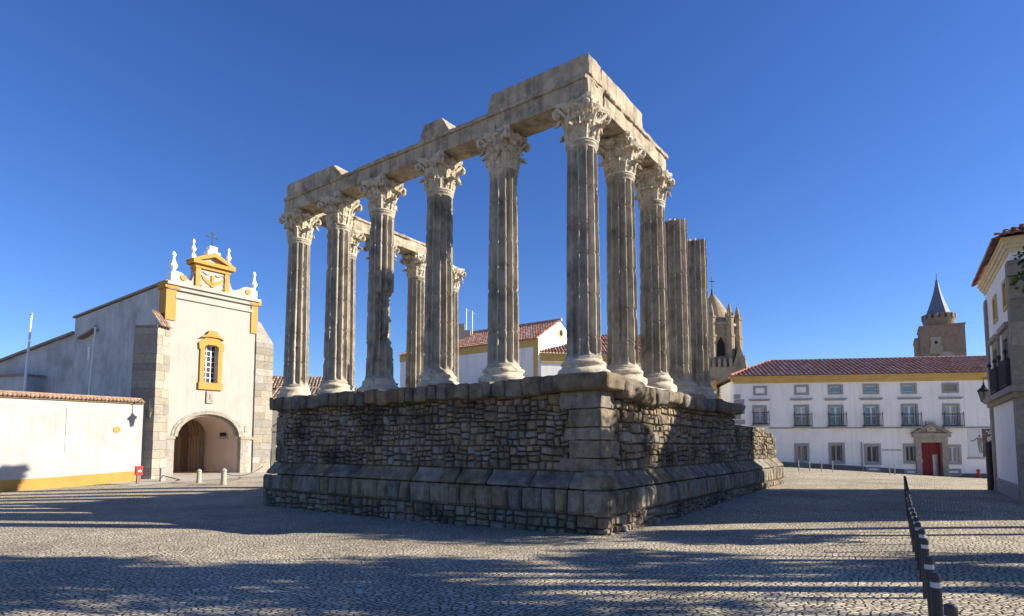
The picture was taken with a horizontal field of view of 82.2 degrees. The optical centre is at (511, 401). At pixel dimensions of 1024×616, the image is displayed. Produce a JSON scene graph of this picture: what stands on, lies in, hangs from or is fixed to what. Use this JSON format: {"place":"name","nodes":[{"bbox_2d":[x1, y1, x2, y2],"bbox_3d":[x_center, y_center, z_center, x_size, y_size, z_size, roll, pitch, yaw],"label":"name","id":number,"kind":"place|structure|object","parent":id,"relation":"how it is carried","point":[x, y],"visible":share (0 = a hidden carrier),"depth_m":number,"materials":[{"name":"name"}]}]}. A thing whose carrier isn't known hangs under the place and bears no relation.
{"place":"outdoors","nodes":[
{"label":"outdoors","id":0,"kind":"place"},
{"bbox_2d":[106,472,276,485],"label":"pavement","id":1,"kind":"structure","parent":0,"point":[184,478],"depth_m":37.62,"materials":[{"name":"beige stone"}]},
{"bbox_2d":[134,466,143,482],"bbox_3d":[-21.967,4.311,34.540,0.300,1.000,0.380,-3,-5,36],"label":"fire hydrant","id":2,"kind":"object","parent":1,"relation":"on","point":[138,471],"visible":1,"depth_m":34.46,"materials":[{"name":"red metal"}]},
{"bbox_2d":[0,466,1023,615],"bbox_3d":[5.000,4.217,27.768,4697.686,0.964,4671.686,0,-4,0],"label":"ground","id":3,"kind":"structure","parent":0,"point":[803,541],"depth_m":10.52,"materials":[{"name":"stone"}]},
{"bbox_2d":[23,313,32,390],"bbox_3d":[-34.209,-0.308,41.130,0.595,11.974,0.217,0,-4,0],"label":"flagpole","id":4,"kind":"object","parent":3,"relation":"on","point":[27,360],"visible":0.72,"depth_m":41.30,"materials":[{"name":"white metal"}]},
{"bbox_2d":[0,331,74,393],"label":"old wing","id":5,"kind":"structure","parent":3,"relation":"on","point":[50,366],"depth_m":51.05,"materials":[{"name":"white paint"}]},
{"bbox_2d":[0,390,145,491],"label":"garden wall","id":6,"kind":"structure","parent":3,"relation":"on","point":[52,440],"depth_m":33.86,"materials":[{"name":"paint"}]},
{"bbox_2d":[2,404,67,451],"bbox_3d":[-26.558,1.505,32.690,0.035,2.600,2.984,-3,-5,36],"label":"blocked doorway","id":7,"kind":"structure","parent":6,"relation":"in","point":[2,404],"depth_m":33.78,"materials":[{"name":"white paint"}]},
{"bbox_2d":[133,397,153,418],"bbox_3d":[-23.068,0.418,36.660,1.308,1.396,0.493,0,-4,0],"label":"wall lantern","id":8,"kind":"object","parent":6,"relation":"attached to","point":[149,410],"depth_m":36.55,"materials":[{"name":"metal"}]},
{"bbox_2d":[88,325,96,394],"bbox_3d":[-31.107,0.064,43.108,0.667,11.521,0.217,0,-4,0],"label":"flagpole","id":9,"kind":"object","parent":3,"relation":"on","point":[91,371],"visible":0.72,"depth_m":43.28,"materials":[{"name":"white metal"}]},
{"bbox_2d":[159,468,165,480],"bbox_3d":[-21.492,4.553,36.084,0.240,0.892,0.240,-3,-5,36],"label":"stone post","id":10,"kind":"object","parent":3,"relation":"on","point":[161,474],"visible":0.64,"depth_m":36.01,"materials":[{"name":"beige stone"}]},
{"bbox_2d":[71,231,273,478],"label":"white church","id":11,"kind":"structure","parent":3,"relation":"on","point":[190,359],"depth_m":42.79,"materials":[{"name":"paint"}]},
{"bbox_2d":[87,347,89,359],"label":"slit window","id":12,"kind":"structure","parent":11,"relation":"in","point":[88,356],"depth_m":47.15,"materials":[{"name":"white paint"}]},
{"bbox_2d":[173,423,188,471],"bbox_3d":[-25.973,3.487,44.783,0.190,5.125,2.500,-3,-5,36],"label":"portal door","id":13,"kind":"structure","parent":11,"relation":"in","point":[180,463],"depth_m":45.34,"materials":[{"name":"brown wood"}]},
{"bbox_2d":[198,331,224,390],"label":"facade window","id":14,"kind":"structure","parent":11,"relation":"in","point":[207,353],"depth_m":42.11,"materials":[{"name":"paint"}]},
{"bbox_2d":[219,433,227,438],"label":"porch window","id":15,"kind":"structure","parent":11,"relation":"in","point":[221,435],"depth_m":44.85,"materials":[{"name":"black glass"}]},
{"bbox_2d":[196,469,201,482],"bbox_3d":[-18.365,4.416,34.449,0.299,0.906,0.292,0,-4,0],"label":"stone post","id":16,"kind":"object","parent":3,"relation":"on","point":[199,474],"visible":0.96,"depth_m":34.35,"materials":[{"name":"stone"}]},
{"bbox_2d":[220,468,226,484],"bbox_3d":[-16.180,4.259,32.958,0.334,1.016,0.325,0,-4,0],"label":"stone post","id":17,"kind":"object","parent":3,"relation":"on","point":[223,476],"visible":0.94,"depth_m":32.85,"materials":[{"name":"stone"}]},
{"bbox_2d":[270,375,322,466],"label":"tiled house","id":18,"kind":"structure","parent":3,"relation":"on","point":[315,381],"depth_m":53.17,"materials":[{"name":"ceramic"}]},
{"bbox_2d":[271,386,358,465],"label":"tiled house","id":19,"kind":"structure","parent":3,"relation":"on","point":[313,390],"depth_m":46.05,"materials":[{"name":"tile"}]},
{"bbox_2d":[271,425,276,465],"bbox_3d":[-17.710,3.198,46.114,2.300,3.696,0.380,1,-4,-10],"label":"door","id":20,"kind":"structure","parent":19,"relation":"in","point":[273,429],"depth_m":45.82,"materials":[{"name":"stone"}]},
{"bbox_2d":[399,318,566,387],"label":"white house","id":21,"kind":"structure","parent":3,"relation":"on","point":[534,338],"depth_m":54.01,"materials":[{"name":"paint"}]},
{"bbox_2d":[262,53,785,535],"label":"roman temple","id":22,"kind":"structure","parent":3,"relation":"on","point":[584,441],"depth_m":18.28,"materials":[{"name":"stone"}]},
{"bbox_2d":[538,334,640,376],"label":"wing","id":23,"kind":"structure","parent":3,"relation":"on","point":[550,360],"depth_m":48.99,"materials":[{"name":"white paint"}]},
{"bbox_2d":[711,376,719,398],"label":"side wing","id":24,"kind":"structure","parent":3,"relation":"on","point":[713,384],"depth_m":54.80,"materials":[{"name":"yellow paint"}]},
{"bbox_2d":[708,277,743,383],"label":"cathedral lantern","id":25,"kind":"object","parent":3,"relation":"on","point":[726,344],"visible":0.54,"depth_m":77.64,"materials":[{"name":"stone"}]},
{"bbox_2d":[717,337,735,355],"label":"lancet window","id":26,"kind":"structure","parent":25,"relation":"in","point":[720,345],"depth_m":77.86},
{"bbox_2d":[739,355,747,369],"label":"stone pinnacle","id":27,"kind":"object","parent":3,"relation":"on","point":[744,365],"visible":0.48,"depth_m":74.29,"materials":[{"name":"stone"}]},
{"bbox_2d":[716,355,989,477],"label":"museum building","id":28,"kind":"structure","parent":3,"relation":"on","point":[914,415],"depth_m":47.20,"materials":[{"name":"white paint"}]},
{"bbox_2d":[749,399,769,425],"bbox_3d":[20.402,0.918,48.306,1.620,2.231,0.680,-1,-4,9],"label":"balcony window","id":29,"kind":"structure","parent":28,"relation":"in","point":[760,414],"depth_m":48.35,"materials":[{"name":"grey glass"}]},
{"bbox_2d":[753,386,766,395],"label":"attic window","id":30,"kind":"structure","parent":28,"relation":"in","point":[757,390],"depth_m":48.50,"materials":[{"name":"grey stone"}]},
{"bbox_2d":[794,384,808,394],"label":"attic window","id":31,"kind":"structure","parent":28,"relation":"in","point":[798,389],"depth_m":48.02,"materials":[{"name":"grey stone"}]},
{"bbox_2d":[790,398,812,427],"bbox_3d":[23.611,0.958,47.815,1.686,2.422,0.680,-1,-4,9],"label":"balcony window","id":32,"kind":"structure","parent":28,"relation":"in","point":[802,416],"depth_m":47.89,"materials":[{"name":"grey glass"}]},
{"bbox_2d":[794,443,809,461],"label":"barred window","id":33,"kind":"structure","parent":28,"relation":"in","point":[801,450],"depth_m":47.70,"materials":[{"name":"grey stone"}]},
{"bbox_2d":[827,384,842,394],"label":"attic window","id":34,"kind":"structure","parent":28,"relation":"in","point":[832,389],"depth_m":47.67,"materials":[{"name":"grey stone"}]},
{"bbox_2d":[824,398,847,427],"bbox_3d":[26.188,0.949,47.424,1.698,2.408,0.680,-1,-4,9],"label":"balcony window","id":35,"kind":"structure","parent":28,"relation":"in","point":[835,414],"depth_m":47.50,"materials":[{"name":"grey glass"}]},
{"bbox_2d":[828,443,845,463],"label":"barred window","id":36,"kind":"structure","parent":28,"relation":"in","point":[836,450],"depth_m":47.31,"materials":[{"name":"grey stone"}]},
{"bbox_2d":[862,384,878,393],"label":"attic window","id":37,"kind":"structure","parent":28,"relation":"in","point":[867,388],"depth_m":47.26,"materials":[{"name":"grey stone"}]},
{"bbox_2d":[859,398,883,427],"bbox_3d":[28.817,0.926,47.026,1.709,2.418,0.680,-1,-4,9],"label":"balcony window","id":38,"kind":"structure","parent":28,"relation":"in","point":[871,418],"depth_m":47.10,"materials":[{"name":"grey glass"}]},
{"bbox_2d":[864,443,881,464],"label":"barred window","id":39,"kind":"structure","parent":28,"relation":"in","point":[872,451],"depth_m":46.90,"materials":[{"name":"grey stone"}]},
{"bbox_2d":[900,383,916,393],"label":"attic window","id":40,"kind":"structure","parent":28,"relation":"in","point":[906,388],"depth_m":46.85,"materials":[{"name":"grey stone"}]},
{"bbox_2d":[903,443,915,463],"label":"barred window","id":41,"kind":"structure","parent":28,"relation":"in","point":[909,456],"depth_m":46.49,"materials":[{"name":"grey stone"}]},
{"bbox_2d":[897,397,922,427],"bbox_3d":[31.598,0.891,46.605,1.744,2.452,0.680,-1,-4,9],"label":"balcony window","id":42,"kind":"structure","parent":28,"relation":"in","point":[909,412],"depth_m":46.68,"materials":[{"name":"grey glass"}]},
{"bbox_2d":[921,443,940,475],"bbox_3d":[32.926,4.681,46.428,1.741,2.853,0.090,-1,-4,9],"label":"red door","id":43,"kind":"structure","parent":28,"relation":"in","point":[928,461],"depth_m":46.40,"materials":[{"name":"paint"}]},
{"bbox_2d":[941,383,958,392],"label":"attic window","id":44,"kind":"structure","parent":28,"relation":"in","point":[946,387],"depth_m":46.39,"materials":[{"name":"grey stone"}]},
{"bbox_2d":[938,397,964,427],"bbox_3d":[34.566,0.868,46.156,1.753,2.459,0.680,-1,-4,9],"label":"balcony window","id":45,"kind":"structure","parent":28,"relation":"in","point":[951,417],"depth_m":46.20,"materials":[{"name":"grey glass"}]},
{"bbox_2d":[948,444,961,464],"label":"barred window","id":46,"kind":"structure","parent":28,"relation":"in","point":[954,450],"depth_m":46.00,"materials":[{"name":"grey stone"}]},
{"bbox_2d":[967,429,984,458],"bbox_3d":[36.123,3.297,45.773,1.206,2.332,0.100,-1,-4,9],"label":"exhibition banner","id":47,"kind":"object","parent":28,"relation":"attached to","point":[975,445],"visible":1,"depth_m":45.78,"materials":[{"name":"fabric"}]},
{"bbox_2d":[982,429,991,456],"bbox_3d":[37.220,3.216,45.620,1.204,2.184,0.085,-1,-4,9],"label":"dark banner","id":48,"kind":"object","parent":28,"relation":"attached to","point":[986,435],"visible":0.4,"depth_m":45.68,"materials":[{"name":"fabric"}]},
{"bbox_2d":[908,504,912,537],"bbox_3d":[8.640,2.636,12.696,0.083,0.820,0.083,4,-6,-40],"label":"bollard","id":49,"kind":"object","parent":3,"relation":"on","point":[910,506],"visible":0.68,"depth_m":12.70,"materials":[{"name":"black metal"}]},
{"bbox_2d":[910,508,914,544],"bbox_3d":[8.023,2.547,11.743,0.083,0.820,0.083,-2,-4,34],"label":"bollard","id":50,"kind":"object","parent":3,"relation":"on","point":[912,510],"visible":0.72,"depth_m":11.74,"materials":[{"name":"black metal"}]},
{"bbox_2d":[912,512,916,551],"bbox_3d":[7.436,2.459,10.845,0.083,0.820,0.083,0,-3,19],"label":"bollard","id":51,"kind":"object","parent":3,"relation":"on","point":[914,514],"visible":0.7,"depth_m":10.84,"materials":[{"name":"black metal"}]},
{"bbox_2d":[913,517,918,559],"bbox_3d":[6.845,2.367,9.922,0.083,0.820,0.083,1,-5,3],"label":"bollard","id":52,"kind":"object","parent":3,"relation":"on","point":[915,519],"visible":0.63,"depth_m":9.93,"materials":[{"name":"black metal"}]},
{"bbox_2d":[915,522,920,569],"bbox_3d":[6.284,2.279,9.056,0.083,0.820,0.083,0,-4,-13],"label":"bollard","id":53,"kind":"object","parent":3,"relation":"on","point":[917,526],"visible":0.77,"depth_m":9.04,"materials":[{"name":"black metal"}]},
{"bbox_2d":[919,529,925,581],"bbox_3d":[5.707,2.187,8.159,0.083,0.820,0.083,3,-4,-28],"label":"bollard","id":54,"kind":"object","parent":3,"relation":"on","point":[922,533],"visible":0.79,"depth_m":8.15,"materials":[{"name":"black metal"}]},
{"bbox_2d":[921,538,928,598],"bbox_3d":[5.052,2.086,7.163,0.083,0.820,0.083,3,-5,-43],"label":"bollard","id":55,"kind":"object","parent":3,"relation":"on","point":[924,547],"visible":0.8,"depth_m":7.15,"materials":[{"name":"black metal"}]},
{"bbox_2d":[924,556,934,615],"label":"bollard","id":56,"kind":"object","parent":3,"relation":"on","point":[929,564],"visible":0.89,"depth_m":5.79,"materials":[{"name":"black metal"}]},
{"bbox_2d":[930,572,943,615],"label":"bollard","id":57,"kind":"object","parent":3,"relation":"on","point":[936,593],"visible":1,"depth_m":4.96,"materials":[{"name":"black metal"}]},
{"bbox_2d":[913,274,966,356],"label":"square tower","id":58,"kind":"structure","parent":3,"relation":"on","point":[940,332],"depth_m":83.50,"materials":[{"name":"brown stone"}]},
{"bbox_2d":[930,337,942,353],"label":"small window","id":59,"kind":"structure","parent":58,"relation":"in","point":[936,347],"depth_m":82.90,"materials":[{"name":"stone"}]},
{"bbox_2d":[943,603,957,615],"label":"bollard","id":60,"kind":"object","parent":3,"relation":"on","point":[950,609],"visible":1,"depth_m":3.92,"materials":[{"name":"black metal"}]},
{"bbox_2d":[971,223,1023,503],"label":"corner palace","id":61,"kind":"structure","parent":3,"relation":"on","point":[1003,307],"depth_m":21.93,"materials":[{"name":"paint"}]},
{"bbox_2d":[977,377,988,402],"bbox_3d":[21.308,-0.482,26.502,0.504,1.186,0.509,-1,-4,15],"label":"street lantern","id":62,"kind":"object","parent":61,"relation":"attached to","point":[983,392],"visible":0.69,"depth_m":26.43,"materials":[{"name":"metal"}]},
{"bbox_2d":[987,334,1000,395],"bbox_3d":[19.783,-1.439,24.029,0.378,2.344,2.054,-3,-5,33],"label":"balcony window","id":63,"kind":"structure","parent":61,"relation":"in","point":[994,341],"depth_m":23.63,"materials":[{"name":"stone"}]},
{"bbox_2d":[992,294,997,324],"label":"small window","id":64,"kind":"structure","parent":61,"relation":"in","point":[994,303],"depth_m":23.94,"materials":[{"name":"paint"}]},
{"bbox_2d":[996,322,1011,389],"bbox_3d":[18.193,-1.612,21.633,0.378,2.344,2.018,-3,-5,33],"label":"balcony window","id":65,"kind":"structure","parent":61,"relation":"in","point":[1005,380],"depth_m":21.34,"materials":[{"name":"stone"}]},
{"bbox_2d":[1001,278,1006,311],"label":"small window","id":66,"kind":"structure","parent":61,"relation":"in","point":[1003,285],"depth_m":21.84,"materials":[{"name":"paint"}]},
{"bbox_2d":[1007,246,1023,292],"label":"garden tree","id":67,"kind":"object","parent":3,"relation":"on","point":[1015,279],"visible":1,"depth_m":16.29,"materials":[{"name":"green plant"}]},
{"bbox_2d":[0,0,1023,387],"label":"sky","id":68,"kind":"structure","parent":0,"point":[830,159],"materials":[{"name":"blue"}]}
]}

